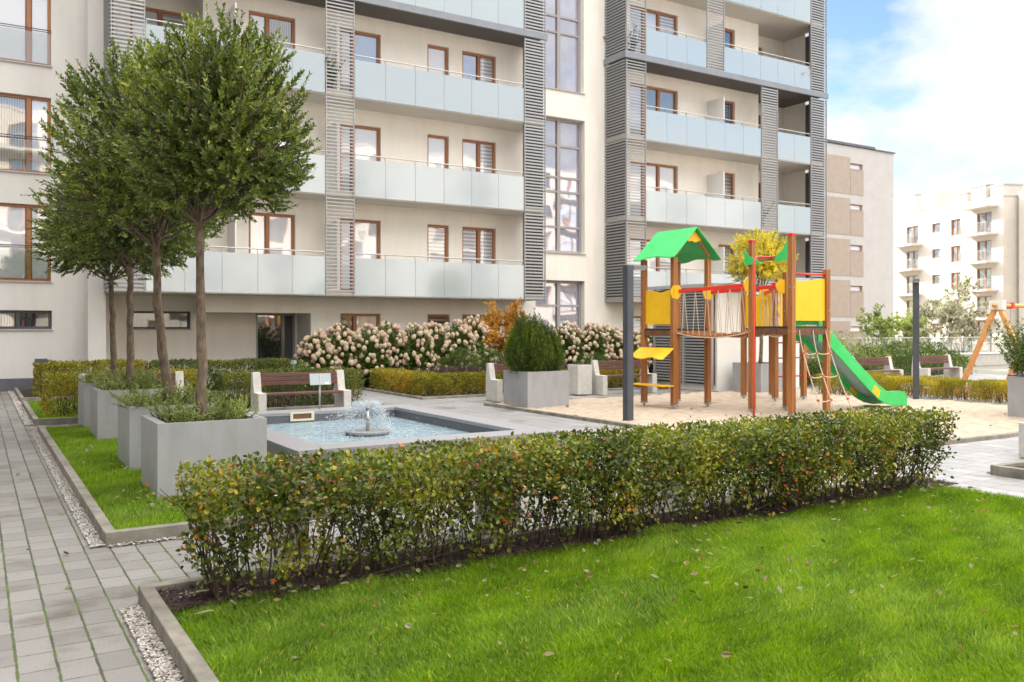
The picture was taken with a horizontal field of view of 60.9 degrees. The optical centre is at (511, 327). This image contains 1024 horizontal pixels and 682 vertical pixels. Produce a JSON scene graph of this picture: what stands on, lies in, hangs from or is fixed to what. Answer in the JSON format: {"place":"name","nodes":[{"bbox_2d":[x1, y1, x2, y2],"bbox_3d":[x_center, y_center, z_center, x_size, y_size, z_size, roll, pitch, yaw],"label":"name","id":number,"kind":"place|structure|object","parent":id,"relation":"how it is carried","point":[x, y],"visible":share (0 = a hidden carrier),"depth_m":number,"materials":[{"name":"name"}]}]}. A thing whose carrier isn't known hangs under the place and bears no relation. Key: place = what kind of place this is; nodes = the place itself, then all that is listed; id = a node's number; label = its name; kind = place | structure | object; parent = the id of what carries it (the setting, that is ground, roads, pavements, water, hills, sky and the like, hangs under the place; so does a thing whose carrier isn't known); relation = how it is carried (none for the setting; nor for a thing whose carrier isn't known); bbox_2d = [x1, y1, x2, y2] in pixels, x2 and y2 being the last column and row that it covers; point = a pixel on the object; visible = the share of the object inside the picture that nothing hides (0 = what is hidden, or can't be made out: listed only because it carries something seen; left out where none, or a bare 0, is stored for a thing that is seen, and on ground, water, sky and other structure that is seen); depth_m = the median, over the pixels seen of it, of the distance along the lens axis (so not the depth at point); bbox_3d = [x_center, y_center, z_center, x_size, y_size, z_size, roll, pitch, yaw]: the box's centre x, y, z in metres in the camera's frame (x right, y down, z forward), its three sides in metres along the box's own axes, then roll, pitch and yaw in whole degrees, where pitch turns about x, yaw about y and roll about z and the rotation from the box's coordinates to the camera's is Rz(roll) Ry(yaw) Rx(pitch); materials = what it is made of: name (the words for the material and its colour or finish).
{"place":"outdoors","nodes":[
{"label":"outdoors","id":0,"kind":"place"},
{"bbox_2d":[0,391,147,681],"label":"path","id":1,"kind":"structure","parent":0,"point":[53,628],"depth_m":5.24,"materials":[{"name":"grey concrete"}]},
{"bbox_2d":[7,391,740,681],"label":"pavement","id":2,"kind":"structure","parent":0,"point":[122,572],"depth_m":6.08,"materials":[{"name":"grey concrete"}]},
{"bbox_2d":[29,430,104,547],"bbox_3d":[-5.225,1.590,9.925,0.121,0.024,8.434,0,0,-32],"label":"pebble strip","id":3,"kind":"object","parent":2,"relation":"on","point":[88,531],"visible":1,"depth_m":8.11,"materials":[{"name":"grey gravel"}]},
{"bbox_2d":[78,380,120,426],"bbox_3d":[-6.404,1.230,14.036,0.980,0.740,0.920,0,0,-32],"label":"planter","id":4,"kind":"object","parent":2,"relation":"on","point":[84,404],"visible":0.2,"depth_m":13.47,"materials":[{"name":"concrete"}]},
{"bbox_2d":[22,188,186,378],"bbox_3d":[-6.334,-0.732,13.819,2.507,3.409,2.530,0,0,-32],"label":"round headed tree","id":5,"kind":"object","parent":4,"relation":"in","point":[144,268],"visible":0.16,"depth_m":13.60,"materials":[{"name":"green plant"}]},
{"bbox_2d":[90,387,162,440],"bbox_3d":[-5.487,1.230,12.545,0.980,0.740,0.920,0,0,-32],"label":"planter","id":6,"kind":"object","parent":2,"relation":"on","point":[103,418],"visible":0.36,"depth_m":11.99,"materials":[{"name":"concrete"}]},
{"bbox_2d":[20,146,224,389],"bbox_3d":[-5.487,-0.817,12.410,2.579,3.580,2.505,0,0,30],"label":"round headed tree","id":7,"kind":"object","parent":6,"relation":"in","point":[88,241],"visible":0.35,"depth_m":11.99,"materials":[{"name":"green plant"}]},
{"bbox_2d":[86,368,171,390],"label":"planter shrub","id":8,"kind":"object","parent":6,"relation":"on","point":[147,383],"visible":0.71,"depth_m":12.40,"materials":[{"name":"green plant"}]},
{"bbox_2d":[119,604,184,681],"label":"pebble strip","id":9,"kind":"object","parent":2,"relation":"on","point":[158,662],"visible":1,"depth_m":4.33,"materials":[{"name":"grey gravel"}]},
{"bbox_2d":[118,398,221,470],"bbox_3d":[-3.967,1.230,10.075,0.980,0.740,0.920,0,0,-32],"label":"planter","id":10,"kind":"object","parent":2,"relation":"on","point":[129,436],"visible":0.24,"depth_m":9.48,"materials":[{"name":"concrete"}]},
{"bbox_2d":[38,37,253,402],"bbox_3d":[-4.063,-1.151,9.961,2.412,4.263,2.489,0,0,-32],"label":"round headed tree","id":11,"kind":"object","parent":10,"relation":"in","point":[112,195],"visible":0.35,"depth_m":9.45,"materials":[{"name":"green plant"}]},
{"bbox_2d":[103,379,225,409],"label":"planter shrub","id":12,"kind":"object","parent":10,"relation":"on","point":[135,399],"visible":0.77,"depth_m":9.86,"materials":[{"name":"green plant"}]},
{"bbox_2d":[45,425,308,529],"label":"lawn grass","id":13,"kind":"structure","parent":2,"relation":"on","point":[107,482],"depth_m":8.67,"materials":[{"name":"green plant"}]},
{"bbox_2d":[38,426,356,546],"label":"kerb","id":14,"kind":"structure","parent":2,"relation":"on","point":[108,533],"depth_m":6.82,"materials":[{"name":"grey concrete"}]},
{"bbox_2d":[22,400,383,425],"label":"kerb","id":15,"kind":"structure","parent":2,"relation":"on","point":[35,420],"depth_m":15.01,"materials":[{"name":"grey concrete"}]},
{"bbox_2d":[141,410,266,500],"bbox_3d":[-2.997,1.230,8.441,0.980,0.740,0.920,0,0,-32],"label":"planter","id":16,"kind":"object","parent":2,"relation":"on","point":[166,448],"visible":0.64,"depth_m":8.03,"materials":[{"name":"concrete"}]},
{"bbox_2d":[143,396,220,422],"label":"planter shrub","id":17,"kind":"object","parent":16,"relation":"on","point":[181,413],"visible":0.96,"depth_m":8.25,"materials":[{"name":"green plant"}]},
{"bbox_2d":[111,2,321,420],"bbox_3d":[-2.842,-1.087,8.486,1.977,4.124,2.028,0,0,-32],"label":"round headed tree","id":18,"kind":"object","parent":16,"relation":"in","point":[213,131],"visible":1,"depth_m":8.06,"materials":[{"name":"green plant"}]},
{"bbox_2d":[207,392,258,419],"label":"planter shrub","id":19,"kind":"object","parent":16,"relation":"on","point":[234,410],"visible":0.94,"depth_m":8.50,"materials":[{"name":"green plant"}]},
{"bbox_2d":[251,370,350,411],"bbox_3d":[-3.766,1.190,15.588,1.680,0.820,0.500,0,0,-32],"label":"park bench","id":20,"kind":"object","parent":2,"relation":"on","point":[342,395],"visible":0.91,"depth_m":15.53,"materials":[{"name":"concrete"}]},
{"bbox_2d":[267,474,520,563],"bbox_3d":[-0.820,1.385,6.352,1.820,0.430,0.440,0,0,-32],"label":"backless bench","id":21,"kind":"object","parent":2,"relation":"on","point":[303,527],"visible":0.08,"depth_m":6.00,"materials":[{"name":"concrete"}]},
{"bbox_2d":[249,399,558,488],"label":"fountain pool","id":22,"kind":"structure","parent":2,"relation":"on","point":[370,425],"depth_m":11.10,"materials":[{"name":"stone"}]},
{"bbox_2d":[138,475,919,681],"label":"kerb","id":23,"kind":"structure","parent":2,"relation":"on","point":[188,659],"depth_m":4.68,"materials":[{"name":"grey concrete"}]},
{"bbox_2d":[0,0,828,391],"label":"apartment building","id":24,"kind":"structure","parent":0,"point":[556,164],"depth_m":27.29,"materials":[{"name":"paint"}]},
{"bbox_2d":[0,93,50,174],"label":"window","id":25,"kind":"structure","parent":24,"relation":"in","point":[12,106],"depth_m":22.26,"materials":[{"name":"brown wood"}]},
{"bbox_2d":[0,203,51,282],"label":"window","id":26,"kind":"structure","parent":24,"relation":"in","point":[12,216],"depth_m":22.23,"materials":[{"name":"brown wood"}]},
{"bbox_2d":[0,0,51,67],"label":"window","id":27,"kind":"structure","parent":24,"relation":"in","point":[12,12],"depth_m":22.29,"materials":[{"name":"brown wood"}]},
{"bbox_2d":[0,310,52,329],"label":"window","id":28,"kind":"structure","parent":24,"relation":"in","point":[30,319],"depth_m":22.30,"materials":[{"name":"grey"}]},
{"bbox_2d":[130,5,188,53],"bbox_3d":[-9.886,-7.835,24.467,1.600,2.170,0.081,0,0,-32],"label":"window","id":29,"kind":"structure","parent":24,"relation":"in","point":[150,13],"depth_m":24.39,"materials":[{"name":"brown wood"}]},
{"bbox_2d":[133,311,191,329],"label":"window","id":30,"kind":"structure","parent":24,"relation":"in","point":[143,320],"depth_m":24.55,"materials":[{"name":"grey"}]},
{"bbox_2d":[249,212,293,254],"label":"window","id":31,"kind":"structure","parent":24,"relation":"in","point":[279,228],"depth_m":24.89,"materials":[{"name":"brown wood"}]},
{"bbox_2d":[249,11,293,48],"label":"window","id":32,"kind":"structure","parent":24,"relation":"in","point":[272,23],"depth_m":24.93,"materials":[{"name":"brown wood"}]},
{"bbox_2d":[256,313,294,370],"bbox_3d":[-7.083,0.575,26.075,1.180,2.010,0.160,0,0,-32],"label":"entrance door","id":33,"kind":"structure","parent":24,"relation":"in","point":[275,333],"depth_m":26.12,"materials":[{"name":"grey"}]},
{"bbox_2d":[340,218,379,289],"bbox_3d":[-4.606,-2.175,26.248,1.300,2.170,0.081,0,0,-32],"label":"window","id":34,"kind":"structure","parent":24,"relation":"in","point":[366,232],"depth_m":26.26,"materials":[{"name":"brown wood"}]},
{"bbox_2d":[340,124,379,190],"bbox_3d":[-4.606,-5.005,26.248,1.300,2.170,0.081,0,0,-32],"label":"window","id":35,"kind":"structure","parent":24,"relation":"in","point":[366,139],"depth_m":26.26,"materials":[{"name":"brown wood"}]},
{"bbox_2d":[340,28,379,91],"bbox_3d":[-4.606,-7.835,26.248,1.300,2.170,0.081,0,0,-32],"label":"window","id":36,"kind":"structure","parent":24,"relation":"in","point":[365,44],"depth_m":26.26,"materials":[{"name":"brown wood"}]},
{"bbox_2d":[427,224,447,261],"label":"window","id":37,"kind":"structure","parent":24,"relation":"in","point":[437,235],"depth_m":27.65,"materials":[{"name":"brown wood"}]},
{"bbox_2d":[427,135,447,168],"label":"window","id":38,"kind":"structure","parent":24,"relation":"in","point":[437,146],"depth_m":27.65,"materials":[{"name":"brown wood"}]},
{"bbox_2d":[462,227,494,263],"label":"window","id":39,"kind":"structure","parent":24,"relation":"in","point":[478,243],"depth_m":28.38,"materials":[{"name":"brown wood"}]},
{"bbox_2d":[462,139,494,173],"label":"window","id":40,"kind":"structure","parent":24,"relation":"in","point":[480,154],"depth_m":28.38,"materials":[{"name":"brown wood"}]},
{"bbox_2d":[462,51,494,82],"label":"window","id":41,"kind":"structure","parent":24,"relation":"in","point":[472,64],"depth_m":28.38,"materials":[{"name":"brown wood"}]},
{"bbox_2d":[536,280,580,331],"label":"window","id":42,"kind":"structure","parent":24,"relation":"in","point":[562,303],"depth_m":30.28,"materials":[{"name":"grey"}]},
{"bbox_2d":[541,0,584,94],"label":"window","id":43,"kind":"structure","parent":24,"relation":"in","point":[562,16],"depth_m":30.33,"materials":[{"name":"grey"}]},
{"bbox_2d":[542,117,585,254],"bbox_3d":[1.614,-4.905,30.069,2.120,4.690,0.330,0,0,-32],"label":"window","id":44,"kind":"structure","parent":24,"relation":"in","point":[563,137],"depth_m":30.33,"materials":[{"name":"grey"}]},
{"bbox_2d":[630,238,669,296],"bbox_3d":[5.206,-2.175,32.284,2.300,2.170,0.081,0,0,-32],"label":"window","id":45,"kind":"structure","parent":24,"relation":"in","point":[656,261],"depth_m":32.03,"materials":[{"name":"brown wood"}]},
{"bbox_2d":[630,161,675,215],"bbox_3d":[5.206,-5.005,32.284,2.300,2.170,0.081,0,0,-32],"label":"window","id":46,"kind":"structure","parent":24,"relation":"in","point":[657,175],"depth_m":32.29,"materials":[{"name":"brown wood"}]},
{"bbox_2d":[630,83,675,134],"bbox_3d":[5.206,-7.835,32.284,2.300,2.170,0.081,0,0,-32],"label":"window","id":47,"kind":"structure","parent":24,"relation":"in","point":[656,97],"depth_m":32.26,"materials":[{"name":"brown wood"}]},
{"bbox_2d":[630,5,675,53],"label":"window","id":48,"kind":"structure","parent":24,"relation":"in","point":[653,18],"depth_m":32.32,"materials":[{"name":"brown wood"}]},
{"bbox_2d":[167,483,1023,681],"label":"lawn base","id":49,"kind":"object","parent":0,"point":[365,669],"visible":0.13,"depth_m":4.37,"materials":[{"name":"plant"}]},
{"bbox_2d":[157,476,958,611],"bbox_3d":[1.170,1.534,6.819,7.380,0.001,0.390,0,0,-32],"label":"mulch bed","id":50,"kind":"object","parent":49,"relation":"on","point":[295,581],"visible":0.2,"depth_m":5.74,"materials":[{"name":"brown wood"}]},
{"bbox_2d":[139,405,960,610],"bbox_3d":[1.047,1.154,6.669,7.247,0.848,0.812,0,0,-32],"label":"clipped hedge","id":51,"kind":"object","parent":50,"relation":"on","point":[778,440],"visible":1,"depth_m":5.96,"materials":[{"name":"green plant"}]},
{"bbox_2d":[351,373,1023,498],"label":"plaza","id":52,"kind":"structure","parent":0,"point":[970,463],"depth_m":13.01,"materials":[{"name":"grey concrete"}]},
{"bbox_2d":[486,363,510,401],"bbox_3d":[0.263,1.190,19.534,1.680,0.820,0.500,0,0,-32],"label":"park bench","id":53,"kind":"object","parent":52,"relation":"on","point":[494,388],"visible":0.41,"depth_m":19.16,"materials":[{"name":"grey concrete"}]},
{"bbox_2d":[568,364,591,394],"bbox_3d":[1.624,1.225,20.853,0.420,0.710,0.420,0,0,-32],"label":"litter bin","id":54,"kind":"object","parent":52,"relation":"on","point":[580,379],"visible":0.9,"depth_m":20.68,"materials":[{"name":"concrete"}]},
{"bbox_2d":[591,359,656,394],"bbox_3d":[2.739,1.190,21.292,1.680,0.820,0.500,0,0,-32],"label":"park bench","id":55,"kind":"object","parent":52,"relation":"on","point":[599,384],"visible":0.65,"depth_m":21.02,"materials":[{"name":"grey concrete"}]},
{"bbox_2d":[351,370,941,396],"bbox_3d":[5.326,1.570,28.167,21.410,0.001,6.800,0,0,-32],"label":"mulch bed","id":56,"kind":"object","parent":52,"relation":"on","point":[450,394],"visible":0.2,"depth_m":21.84,"materials":[{"name":"brown soil"}]},
{"bbox_2d":[343,323,394,385],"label":"hydrangea bush","id":57,"kind":"object","parent":56,"relation":"on","point":[373,352],"visible":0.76,"depth_m":23.09,"materials":[{"name":"white plant"}]},
{"bbox_2d":[366,321,412,383],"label":"hydrangea bush","id":58,"kind":"object","parent":56,"relation":"on","point":[393,338],"visible":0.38,"depth_m":23.85,"materials":[{"name":"white plant"}]},
{"bbox_2d":[368,367,435,393],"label":"hedge","id":59,"kind":"object","parent":56,"relation":"on","point":[399,377],"visible":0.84,"depth_m":21.68,"materials":[{"name":"green plant"}]},
{"bbox_2d":[393,322,439,378],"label":"hydrangea bush","id":60,"kind":"object","parent":56,"relation":"on","point":[418,341],"visible":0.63,"depth_m":23.91,"materials":[{"name":"white plant"}]},
{"bbox_2d":[415,321,455,372],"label":"hydrangea bush","id":61,"kind":"object","parent":56,"relation":"on","point":[438,350],"visible":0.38,"depth_m":24.57,"materials":[{"name":"white plant"}]},
{"bbox_2d":[437,319,480,370],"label":"hydrangea bush","id":62,"kind":"object","parent":56,"relation":"on","point":[459,340],"visible":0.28,"depth_m":24.86,"materials":[{"name":"white plant"}]},
{"bbox_2d":[427,340,504,384],"bbox_3d":[-0.983,0.971,24.298,3.326,1.309,1.860,0,0,-32],"label":"juniper mound","id":63,"kind":"object","parent":56,"relation":"on","point":[465,360],"visible":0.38,"depth_m":24.07,"materials":[{"name":"green plant"}]},
{"bbox_2d":[458,314,495,370],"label":"hydrangea bush","id":64,"kind":"object","parent":56,"relation":"on","point":[481,325],"visible":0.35,"depth_m":25.41,"materials":[{"name":"white plant"}]},
{"bbox_2d":[472,297,528,363],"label":"orange shrub","id":65,"kind":"object","parent":56,"relation":"on","point":[494,323],"visible":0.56,"depth_m":25.89,"materials":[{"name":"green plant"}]},
{"bbox_2d":[409,366,639,395],"bbox_3d":[0.523,1.310,21.882,6.497,0.574,0.917,0,0,-32],"label":"hedge","id":66,"kind":"object","parent":56,"relation":"on","point":[462,378],"visible":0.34,"depth_m":20.52,"materials":[{"name":"green plant"}]},
{"bbox_2d":[553,320,589,368],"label":"hydrangea bush","id":67,"kind":"object","parent":56,"relation":"on","point":[571,341],"visible":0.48,"depth_m":26.98,"materials":[{"name":"white plant"}]},
{"bbox_2d":[577,321,615,373],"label":"hydrangea bush","id":68,"kind":"object","parent":56,"relation":"on","point":[594,340],"visible":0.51,"depth_m":27.25,"materials":[{"name":"white plant"}]},
{"bbox_2d":[856,302,897,346],"bbox_3d":[13.363,0.319,32.047,1.467,2.512,1.426,0,0,-32],"label":"young tree","id":69,"kind":"object","parent":56,"relation":"on","point":[881,325],"visible":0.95,"depth_m":31.99,"materials":[{"name":"green plant"}]},
{"bbox_2d":[847,340,976,375],"bbox_3d":[12.922,1.020,29.138,5.611,1.204,2.414,0,0,-32],"label":"shrub border","id":70,"kind":"object","parent":56,"relation":"on","point":[903,356],"visible":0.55,"depth_m":28.93,"materials":[{"name":"green plant"}]},
{"bbox_2d":[648,283,798,391],"bbox_3d":[5.758,0.240,23.561,3.300,2.720,2.500,0,0,-32],"label":"utility hut","id":71,"kind":"object","parent":52,"relation":"on","point":[725,352],"visible":0.47,"depth_m":22.21,"materials":[{"name":"white paint"}]},
{"bbox_2d":[484,391,1018,456],"bbox_3d":[5.475,1.599,16.729,8.938,0.102,8.640,0,0,-32],"label":"sand edging","id":72,"kind":"object","parent":52,"relation":"on","point":[954,441],"visible":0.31,"depth_m":14.77,"materials":[{"name":"grey concrete"}]},
{"bbox_2d":[494,389,1023,449],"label":"sand","id":73,"kind":"structure","parent":52,"relation":"on","point":[977,418],"depth_m":16.81,"materials":[{"name":"beige sand"}]},
{"bbox_2d":[503,370,568,408],"bbox_3d":[0.483,1.230,17.650,0.980,0.740,0.920,0,0,-32],"label":"planter","id":74,"kind":"object","parent":73,"relation":"on","point":[536,390],"visible":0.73,"depth_m":17.29,"materials":[{"name":"concrete"}]},
{"bbox_2d":[501,308,567,373],"bbox_3d":[0.485,0.309,17.627,1.415,1.446,1.156,0,0,-32],"label":"conifer shrub","id":75,"kind":"object","parent":74,"relation":"in","point":[534,345],"visible":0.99,"depth_m":17.33,"materials":[{"name":"green plant"}]},
{"bbox_2d":[623,265,646,420],"bbox_3d":[2.074,0.270,14.778,0.460,2.660,0.200,0,0,-32],"label":"lamp post","id":76,"kind":"object","parent":73,"relation":"on","point":[628,342],"visible":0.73,"depth_m":14.66,"materials":[{"name":"metal"}]},
{"bbox_2d":[732,362,781,392],"bbox_3d":[6.158,1.230,21.576,0.980,0.740,0.920,0,0,-32],"label":"planter","id":77,"kind":"object","parent":73,"relation":"on","point":[762,378],"visible":0.41,"depth_m":21.27,"materials":[{"name":"concrete"}]},
{"bbox_2d":[724,228,797,363],"bbox_3d":[6.144,-0.760,21.498,1.887,3.467,1.804,0,0,-32],"label":"yellow tree","id":78,"kind":"object","parent":77,"relation":"in","point":[766,247],"visible":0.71,"depth_m":21.28,"materials":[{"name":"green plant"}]},
{"bbox_2d":[633,227,907,414],"bbox_3d":[5.324,-0.167,17.167,4.599,3.643,4.144,0,0,-32],"label":"climbing frame","id":79,"kind":"object","parent":73,"relation":"on","point":[788,308],"visible":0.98,"depth_m":16.93,"materials":[{"name":"brown wood"}]},
{"bbox_2d":[913,278,919,398],"bbox_3d":[8.757,0.270,18.863,0.200,2.660,0.460,0,0,24],"label":"lamp post","id":80,"kind":"object","parent":73,"relation":"on","point":[916,338],"visible":0.8,"depth_m":18.92,"materials":[{"name":"grey metal"}]},
{"bbox_2d":[1008,375,1023,417],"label":"planter","id":81,"kind":"object","parent":73,"relation":"on","point":[1015,396],"visible":0.84,"depth_m":15.40,"materials":[{"name":"concrete"}]},
{"bbox_2d":[986,318,1023,376],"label":"planter shrub","id":82,"kind":"object","parent":81,"relation":"in","point":[1016,354],"visible":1,"depth_m":15.42,"materials":[{"name":"green plant"}]},
{"bbox_2d":[912,355,962,383],"bbox_3d":[12.183,1.190,24.930,1.680,0.820,0.500,0,0,-32],"label":"park bench","id":83,"kind":"object","parent":52,"relation":"on","point":[950,370],"visible":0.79,"depth_m":25.10,"materials":[{"name":"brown wood"}]},
{"bbox_2d":[879,375,1007,404],"bbox_3d":[10.343,1.348,18.629,1.268,0.514,5.025,0,0,-32],"label":"hedge","id":84,"kind":"object","parent":52,"relation":"on","point":[949,386],"visible":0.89,"depth_m":19.15,"materials":[{"name":"green plant"}]},
{"bbox_2d":[904,386,1007,398],"bbox_3d":[14.412,1.596,21.136,7.300,0.001,6.900,0,0,-32],"label":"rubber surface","id":85,"kind":"object","parent":52,"relation":"on","point":[966,391],"depth_m":21.52,"materials":[{"name":"rubber"}]},
{"bbox_2d":[957,300,1023,394],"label":"swing frame","id":86,"kind":"object","parent":85,"relation":"on","point":[999,306],"visible":0.58,"depth_m":20.24,"materials":[{"name":"brown wood"}]},
{"bbox_2d":[807,342,1023,374],"bbox_3d":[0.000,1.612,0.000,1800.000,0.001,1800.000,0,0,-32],"label":"ground","id":87,"kind":"structure","parent":0,"point":[996,369],"depth_m":37.36,"materials":[{"name":"grey concrete"}]},
{"bbox_2d":[19,383,264,396],"bbox_3d":[-8.394,1.560,22.309,7.320,0.001,3.800,0,0,-32],"label":"mulch bed","id":88,"kind":"object","parent":87,"relation":"on","point":[26,392],"depth_m":21.36,"materials":[{"name":"brown soil"}]},
{"bbox_2d":[31,358,145,396],"bbox_3d":[-10.074,1.174,20.695,2.423,0.874,1.592,0,0,-32],"label":"hedge","id":89,"kind":"object","parent":88,"relation":"on","point":[49,366],"visible":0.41,"depth_m":20.15,"materials":[{"name":"green plant"}]},
{"bbox_2d":[144,357,321,389],"bbox_3d":[-6.931,1.179,22.270,4.639,0.850,1.370,0,0,-32],"label":"hedge","id":90,"kind":"object","parent":88,"relation":"on","point":[237,363],"visible":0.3,"depth_m":21.84,"materials":[{"name":"green plant"}]},
{"bbox_2d":[293,328,342,384],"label":"hydrangea bush","id":91,"kind":"object","parent":88,"relation":"on","point":[314,352],"visible":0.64,"depth_m":22.47,"materials":[{"name":"white plant"}]},
{"bbox_2d":[322,322,359,381],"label":"hydrangea bush","id":92,"kind":"object","parent":88,"relation":"on","point":[339,341],"visible":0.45,"depth_m":23.06,"materials":[{"name":"white plant"}]},
{"bbox_2d":[209,394,368,409],"bbox_3d":[-5.278,1.560,18.503,3.600,0.001,4.350,0,0,-32],"label":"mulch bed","id":93,"kind":"object","parent":87,"relation":"on","point":[290,401],"depth_m":18.71,"materials":[{"name":"brown soil"}]},
{"bbox_2d":[209,367,365,408],"bbox_3d":[-4.415,1.195,17.281,2.865,0.802,1.282,0,0,-32],"label":"hedge","id":94,"kind":"object","parent":93,"relation":"on","point":[223,376],"visible":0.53,"depth_m":17.03,"materials":[{"name":"green plant"}]},
{"bbox_2d":[807,139,895,350],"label":"side building","id":95,"kind":"structure","parent":87,"relation":"on","point":[860,222],"depth_m":62.83,"materials":[{"name":"paint"}]},
{"bbox_2d":[860,308,931,354],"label":"loose shrub","id":96,"kind":"object","parent":87,"relation":"on","point":[902,324],"visible":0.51,"depth_m":37.07,"materials":[{"name":"green plant"}]},
{"bbox_2d":[799,337,1013,366],"bbox_3d":[17.881,0.990,35.774,20.050,1.219,0.300,0,0,-32],"label":"fence","id":97,"kind":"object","parent":87,"relation":"on","point":[989,358],"depth_m":36.98,"materials":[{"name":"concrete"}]},
{"bbox_2d":[901,294,973,353],"bbox_3d":[18.724,0.065,38.333,2.903,3.086,2.818,0,0,28],"label":"young tree","id":98,"kind":"object","parent":87,"relation":"on","point":[945,313],"visible":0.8,"depth_m":37.88,"materials":[{"name":"green plant"}]},
{"bbox_2d":[894,183,1023,343],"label":"sunlit apartment block","id":99,"kind":"structure","parent":87,"relation":"on","point":[944,239],"depth_m":92.84,"materials":[{"name":"grey paint"}]},
{"bbox_2d":[937,275,997,352],"bbox_3d":[20.303,-0.432,39.631,2.513,4.077,2.636,0,0,-32],"label":"young tree","id":100,"kind":"object","parent":87,"relation":"on","point":[964,293],"visible":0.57,"depth_m":39.29,"materials":[{"name":"green plant"}]},
{"bbox_2d":[1018,191,1023,339],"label":"sunlit side block","id":101,"kind":"structure","parent":87,"relation":"on","point":[1021,251],"depth_m":85.95,"materials":[{"name":"grey paint"}]},
{"bbox_2d":[807,0,1023,198],"label":"sky","id":102,"kind":"structure","parent":0,"point":[938,85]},
{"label":"lawn base","id":103,"kind":"structure","parent":0,"visible":0},
{"bbox_2d":[39,367,197,417],"bbox_3d":[-7.162,1.173,16.052,2.725,0.843,1.099,0,0,-32],"label":"hedge","id":104,"kind":"object","parent":103,"relation":"on","point":[49,383],"visible":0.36,"depth_m":15.42,"materials":[{"name":"green plant"}]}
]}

